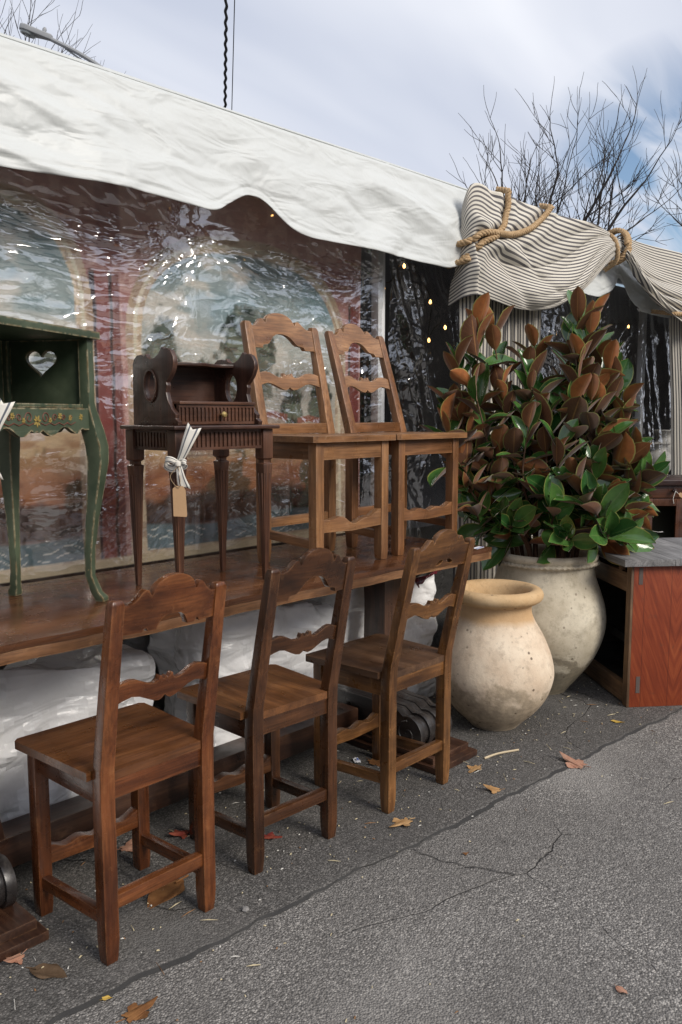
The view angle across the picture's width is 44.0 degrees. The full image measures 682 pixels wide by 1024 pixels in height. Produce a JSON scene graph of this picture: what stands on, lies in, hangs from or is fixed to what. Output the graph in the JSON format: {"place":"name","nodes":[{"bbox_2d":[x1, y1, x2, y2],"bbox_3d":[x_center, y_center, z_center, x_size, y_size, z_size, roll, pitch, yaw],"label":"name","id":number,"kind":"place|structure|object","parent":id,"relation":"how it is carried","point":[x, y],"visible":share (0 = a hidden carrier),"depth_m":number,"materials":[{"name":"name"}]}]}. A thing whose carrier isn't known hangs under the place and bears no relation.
{"place":"outdoors","nodes":[
{"label":"outdoors","id":0,"kind":"place"},
{"bbox_2d":[223,0,227,107],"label":"power cable","id":1,"kind":"object","parent":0,"point":[226,50],"visible":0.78,"depth_m":10.52,"materials":[{"name":"black rubber"}]},
{"bbox_2d":[231,0,234,109],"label":"power cable","id":2,"kind":"object","parent":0,"point":[233,52],"visible":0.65,"depth_m":10.52,"materials":[{"name":"black rubber"}]},
{"bbox_2d":[0,525,681,1023],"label":"pavement","id":3,"kind":"structure","parent":0,"point":[316,861],"depth_m":2.56,"materials":[{"name":"grey asphalt"}]},
{"bbox_2d":[3,949,26,964],"bbox_3d":[-0.775,1.061,2.013,0.059,0.020,0.044,-3,7,-27],"label":"fallen leaf","id":4,"kind":"object","parent":3,"relation":"on","point":[16,958],"visible":1,"depth_m":2.01,"materials":[{"name":"pink plant"}]},
{"bbox_2d":[25,963,66,978],"bbox_3d":[-0.689,1.073,1.973,0.102,0.010,0.060,-1,7,-10],"label":"fallen leaf","id":5,"kind":"object","parent":3,"relation":"on","point":[48,971],"visible":1,"depth_m":1.98,"materials":[{"name":"brown plant"}]},
{"bbox_2d":[19,23,101,65],"bbox_3d":[-3.635,-4.228,14.376,3.385,7.711,0.310,0,7,2],"label":"street lamp","id":6,"kind":"object","parent":3,"relation":"on","point":[28,31],"visible":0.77,"depth_m":13.97,"materials":[{"name":"grey metal"}]},
{"bbox_2d":[0,0,124,73],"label":"bare tree","id":7,"kind":"object","parent":3,"relation":"on","point":[10,18],"visible":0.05,"depth_m":20.57,"materials":[{"name":"brown plant"}]},
{"bbox_2d":[0,644,154,822],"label":"wrapped block","id":8,"kind":"object","parent":3,"relation":"on","point":[39,694],"depth_m":2.52,"materials":[{"name":"white plastic"}]},
{"bbox_2d":[15,572,225,965],"bbox_3d":[-0.541,0.587,2.148,0.447,0.930,0.390,6,9,42],"label":"wooden chair","id":9,"kind":"object","parent":3,"relation":"on","point":[106,755],"visible":1,"depth_m":2.09,"materials":[{"name":"brown wood"}]},
{"bbox_2d":[117,839,131,851],"bbox_3d":[-0.634,1.004,2.539,0.098,0.011,0.066,-6,11,-20],"label":"fallen leaf","id":10,"kind":"object","parent":3,"relation":"on","point":[127,846],"visible":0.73,"depth_m":2.54,"materials":[{"name":"brown plant"}]},
{"bbox_2d":[147,875,188,908],"bbox_3d":[-0.474,1.033,2.306,0.095,0.012,0.161,0,7,-3],"label":"fallen leaf","id":11,"kind":"object","parent":3,"relation":"on","point":[171,890],"visible":0.78,"depth_m":2.30,"materials":[{"name":"brown plant"}]},
{"bbox_2d":[169,830,189,838],"bbox_3d":[-0.494,0.990,2.617,0.072,0.022,0.056,0,7,-4],"label":"fallen leaf","id":12,"kind":"object","parent":3,"relation":"on","point":[183,834],"visible":0.94,"depth_m":2.61,"materials":[{"name":"red plant"}]},
{"bbox_2d":[147,599,333,746],"bbox_3d":[-0.365,0.602,3.301,0.432,0.638,0.712,6,9,43],"label":"wrapped block","id":13,"kind":"object","parent":3,"relation":"on","point":[176,650],"depth_m":3.08,"materials":[{"name":"white plastic"}]},
{"bbox_2d":[242,906,248,912],"bbox_3d":[-0.251,1.043,2.218,0.019,0.012,0.022,6,9,43],"label":"pebble","id":14,"kind":"object","parent":3,"relation":"on","point":[245,909],"visible":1,"depth_m":2.21,"materials":[{"name":"white stone"}]},
{"bbox_2d":[0,534,491,961],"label":"trestle table","id":15,"kind":"object","parent":3,"relation":"on","point":[38,619],"visible":0.6,"depth_m":2.70,"materials":[{"name":"brown wood"}]},
{"bbox_2d":[0,315,108,601],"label":"bedside cabinet","id":16,"kind":"object","parent":15,"relation":"on","point":[58,396],"visible":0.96,"depth_m":2.42,"materials":[{"name":"green paint"}]},
{"bbox_2d":[0,399,14,479],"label":"ribbon bow","id":17,"kind":"object","parent":16,"relation":"attached to","point":[5,409],"visible":1,"depth_m":1.93,"materials":[{"name":"white fabric"}]},
{"bbox_2d":[120,347,279,584],"bbox_3d":[-0.447,-0.141,2.721,0.292,0.747,0.416,6,9,43],"label":"writing desk","id":18,"kind":"object","parent":15,"relation":"on","point":[172,397],"visible":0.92,"depth_m":2.67,"materials":[{"name":"brown wood"}]},
{"bbox_2d":[164,423,200,488],"bbox_3d":[-0.464,-0.160,2.477,0.115,0.206,0.030,0,7,0],"label":"ribbon bow","id":19,"kind":"object","parent":18,"relation":"attached to","point":[189,437],"visible":1,"depth_m":2.47,"materials":[{"name":"white fabric"}]},
{"bbox_2d":[170,467,186,516],"bbox_3d":[-0.477,-0.059,2.480,0.047,0.150,0.006,0,7,0],"label":"price tag","id":20,"kind":"object","parent":19,"relation":"hanging from","point":[179,503],"visible":1,"depth_m":2.48,"materials":[{"name":"paper"}]},
{"bbox_2d":[240,313,395,562],"bbox_3d":[-0.096,-0.283,3.152,0.436,0.930,0.442,6,9,42],"label":"wooden chair","id":21,"kind":"object","parent":15,"relation":"on","point":[324,449],"visible":0.89,"depth_m":3.14,"materials":[{"name":"brown wood"}]},
{"bbox_2d":[324,324,466,554],"bbox_3d":[0.203,-0.325,3.512,0.477,0.930,0.452,6,9,43],"label":"wooden chair","id":22,"kind":"object","parent":15,"relation":"on","point":[340,341],"visible":0.95,"depth_m":3.47,"materials":[{"name":"brown wood"}]},
{"bbox_2d":[177,547,355,874],"bbox_3d":[-0.209,0.544,2.525,0.388,0.930,0.440,-6,9,-44],"label":"wooden chair","id":23,"kind":"object","parent":3,"relation":"on","point":[258,700],"visible":0.98,"depth_m":2.45,"materials":[{"name":"brown wood"}]},
{"bbox_2d":[264,832,282,838],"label":"fallen leaf","id":24,"kind":"object","parent":3,"relation":"on","point":[271,835],"visible":0.87,"depth_m":2.60,"materials":[{"name":"red plant"}]},
{"bbox_2d":[0,33,670,636],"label":"tent","id":25,"kind":"object","parent":3,"relation":"on","point":[64,115],"visible":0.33,"depth_m":3.52,"materials":[{"name":"white fabric"}]},
{"bbox_2d":[0,166,360,710],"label":"mural canvas","id":26,"kind":"object","parent":25,"relation":"hanging from","point":[129,274],"visible":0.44,"depth_m":3.23,"materials":[{"name":"multicoloured fabric"}]},
{"bbox_2d":[361,260,629,341],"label":"string lights","id":27,"kind":"object","parent":25,"relation":"hanging from","point":[430,302],"visible":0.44,"depth_m":4.96,"materials":[{"name":"black glass"}]},
{"bbox_2d":[453,295,541,581],"bbox_3d":[0.871,-0.287,4.592,0.100,2.080,0.756,6,9,43],"label":"curtain","id":28,"kind":"object","parent":25,"relation":"hanging from","point":[513,327],"visible":0.07,"depth_m":4.52,"materials":[{"name":"fabric"}]},
{"bbox_2d":[448,183,622,310],"bbox_3d":[1.171,-1.368,4.611,1.507,0.584,0.212,-5,9,-40],"label":"swag","id":29,"kind":"object","parent":25,"relation":"hanging from","point":[550,260],"visible":0.92,"depth_m":4.37,"materials":[{"name":"fabric"}]},
{"bbox_2d":[447,186,511,268],"bbox_3d":[0.712,-1.426,4.189,0.377,0.446,0.166,-5,8,-36],"label":"rope","id":30,"kind":"object","parent":29,"relation":"attached to","point":[480,244],"visible":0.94,"depth_m":4.20,"materials":[{"name":"beige fabric"}]},
{"bbox_2d":[456,203,554,246],"bbox_3d":[0.862,-1.478,4.320,0.771,0.340,0.181,-6,9,-41],"label":"rope","id":31,"kind":"object","parent":29,"relation":"attached to","point":[478,235],"visible":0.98,"depth_m":4.23,"materials":[{"name":"beige fabric"}]},
{"bbox_2d":[603,227,631,271],"bbox_3d":[1.655,-1.600,5.148,0.200,0.268,0.169,6,9,43],"label":"rope","id":32,"kind":"object","parent":25,"relation":"attached to","point":[619,259],"visible":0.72,"depth_m":5.11,"materials":[{"name":"beige fabric"}]},
{"bbox_2d":[616,235,681,321],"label":"swag","id":33,"kind":"object","parent":25,"relation":"hanging from","point":[657,273],"visible":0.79,"depth_m":5.58,"materials":[{"name":"fabric"}]},
{"bbox_2d":[651,309,681,315],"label":"rope","id":34,"kind":"object","parent":25,"relation":"attached to","point":[661,312],"visible":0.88,"depth_m":5.69,"materials":[{"name":"beige fabric"}]},
{"bbox_2d":[669,316,681,474],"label":"curtain","id":35,"kind":"object","parent":25,"relation":"hanging from","point":[675,340],"visible":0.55,"depth_m":6.10,"materials":[{"name":"fabric"}]},
{"bbox_2d":[0,679,679,1021],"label":"leaf litter","id":36,"kind":"object","parent":3,"relation":"on","point":[333,855],"visible":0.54,"depth_m":2.47,"materials":[{"name":"plant"}]},
{"bbox_2d":[45,708,681,1023],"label":"road seam","id":37,"kind":"object","parent":3,"relation":"on","point":[95,1000],"visible":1,"depth_m":2.21,"materials":[{"name":"grey"}]},
{"bbox_2d":[309,575,437,697],"bbox_3d":[0.094,0.518,3.790,0.427,0.692,0.676,6,9,43],"label":"wrapped block","id":38,"kind":"object","parent":3,"relation":"on","point":[419,630],"depth_m":3.77,"materials":[{"name":"white plastic"}]},
{"bbox_2d":[415,570,439,587],"bbox_3d":[0.365,0.252,3.757,0.121,0.130,0.203,6,9,43],"label":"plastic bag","id":39,"kind":"object","parent":38,"relation":"on","point":[419,580],"visible":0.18,"depth_m":3.69,"materials":[{"name":"red plastic"}]},
{"bbox_2d":[367,758,379,766],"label":"fallen leaf","id":40,"kind":"object","parent":3,"relation":"on","point":[374,762],"visible":0.8,"depth_m":3.16,"materials":[{"name":"brown plant"}]},
{"bbox_2d":[306,529,474,813],"bbox_3d":[0.176,0.500,2.905,0.464,0.930,0.400,6,9,43],"label":"wooden chair","id":41,"kind":"object","parent":3,"relation":"on","point":[383,669],"visible":0.98,"depth_m":2.83,"materials":[{"name":"brown wood"}]},
{"bbox_2d":[389,817,413,826],"bbox_3d":[0.193,0.988,2.690,0.064,0.011,0.097,2,7,21],"label":"fallen leaf","id":42,"kind":"object","parent":3,"relation":"on","point":[405,821],"visible":1,"depth_m":2.69,"materials":[{"name":"orange plant"}]},
{"bbox_2d":[467,764,481,772],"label":"fallen leaf","id":43,"kind":"object","parent":3,"relation":"on","point":[474,768],"visible":1,"depth_m":3.11,"materials":[{"name":"orange plant"}]},
{"bbox_2d":[483,784,501,793],"bbox_3d":[0.528,0.954,2.924,0.064,0.025,0.050,5,8,37],"label":"fallen leaf","id":44,"kind":"object","parent":3,"relation":"on","point":[493,789],"visible":1,"depth_m":2.92,"materials":[{"name":"orange plant"}]},
{"bbox_2d":[484,749,518,758],"bbox_3d":[0.614,0.925,3.238,0.168,0.010,0.014,-4,8,-29],"label":"stick","id":45,"kind":"object","parent":3,"relation":"on","point":[491,755],"visible":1,"depth_m":3.24,"materials":[{"name":"beige wood"}]},
{"bbox_2d":[450,579,553,730],"bbox_3d":[0.648,0.601,3.541,0.486,0.586,0.487,6,9,43],"label":"terracotta jar","id":46,"kind":"object","parent":3,"relation":"on","point":[502,672],"visible":0.93,"depth_m":3.37,"materials":[{"name":"beige ceramic"}]},
{"bbox_2d":[494,544,605,694],"bbox_3d":[0.961,0.508,4.002,0.564,0.664,0.561,6,9,43],"label":"terracotta jar","id":47,"kind":"object","parent":3,"relation":"on","point":[569,612],"visible":0.57,"depth_m":3.76,"materials":[{"name":"grey ceramic"}]},
{"bbox_2d":[419,286,670,570],"bbox_3d":[0.922,-0.225,3.861,1.103,1.597,0.678,2,7,18],"label":"magnolia arrangement","id":48,"kind":"object","parent":47,"relation":"in","point":[590,487],"visible":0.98,"depth_m":3.78,"materials":[{"name":"green plant"}]},
{"bbox_2d":[447,69,681,244],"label":"bare tree","id":49,"kind":"object","parent":3,"relation":"on","point":[585,215],"visible":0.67,"depth_m":18.49,"materials":[{"name":"brown plant"}]},
{"bbox_2d":[584,537,681,706],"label":"chest","id":50,"kind":"object","parent":3,"relation":"on","point":[636,661],"visible":0.7,"depth_m":3.75,"materials":[{"name":"brown wood"}]},
{"bbox_2d":[643,140,681,225],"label":"bare tree","id":51,"kind":"object","parent":3,"relation":"on","point":[676,220],"visible":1,"depth_m":16.17,"materials":[{"name":"brown plant"}]},
{"bbox_2d":[647,475,681,537],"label":"drawer cabinet","id":52,"kind":"object","parent":3,"relation":"on","point":[667,520],"visible":0.32,"depth_m":5.41,"materials":[{"name":"brown wood"}]},
{"bbox_2d":[0,0,681,287],"label":"sky","id":53,"kind":"structure","parent":0,"point":[390,81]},
{"bbox_2d":[54,710,681,1023],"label":"road","id":54,"kind":"structure","parent":0,"point":[577,872],"depth_m":2.13,"materials":[{"name":"grey asphalt"}]},
{"bbox_2d":[100,995,112,999],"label":"fallen leaf","id":55,"kind":"object","parent":54,"relation":"on","point":[106,997],"visible":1,"depth_m":1.89,"materials":[{"name":"yellow plant"}]},
{"bbox_2d":[115,996,157,1022],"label":"fallen leaf","id":56,"kind":"object","parent":54,"relation":"on","point":[135,1012],"visible":1,"depth_m":1.84,"materials":[{"name":"brown plant"}]},
{"bbox_2d":[559,751,590,768],"bbox_3d":[0.873,0.928,3.151,0.079,0.033,0.120,-1,7,-7],"label":"fallen leaf","id":57,"kind":"object","parent":54,"relation":"on","point":[574,763],"visible":1,"depth_m":3.14,"materials":[{"name":"orange plant"}]},
{"bbox_2d":[616,986,627,993],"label":"fallen leaf","id":58,"kind":"object","parent":54,"relation":"on","point":[619,989],"visible":1,"depth_m":1.92,"materials":[{"name":"plant"}]},
{"bbox_2d":[653,430,670,474],"bbox_3d":[3.069,-0.509,8.036,0.270,0.540,0.270,6,9,43],"label":"urn","id":59,"kind":"object","parent":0,"point":[665,437],"visible":0.23,"depth_m":7.94,"materials":[{"name":"white paint"}]},
{"bbox_3d":[2.956,0.089,7.867,0.600,0.616,1.200,6,9,43],"label":"side table","id":60,"kind":"object","parent":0,"visible":0},
{"bbox_2d":[641,443,670,470],"bbox_3d":[2.835,-0.403,7.579,0.270,0.432,0.270,6,9,43],"label":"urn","id":61,"kind":"object","parent":60,"relation":"on","point":[654,451],"visible":0.29,"depth_m":7.48,"materials":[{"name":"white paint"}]}
]}

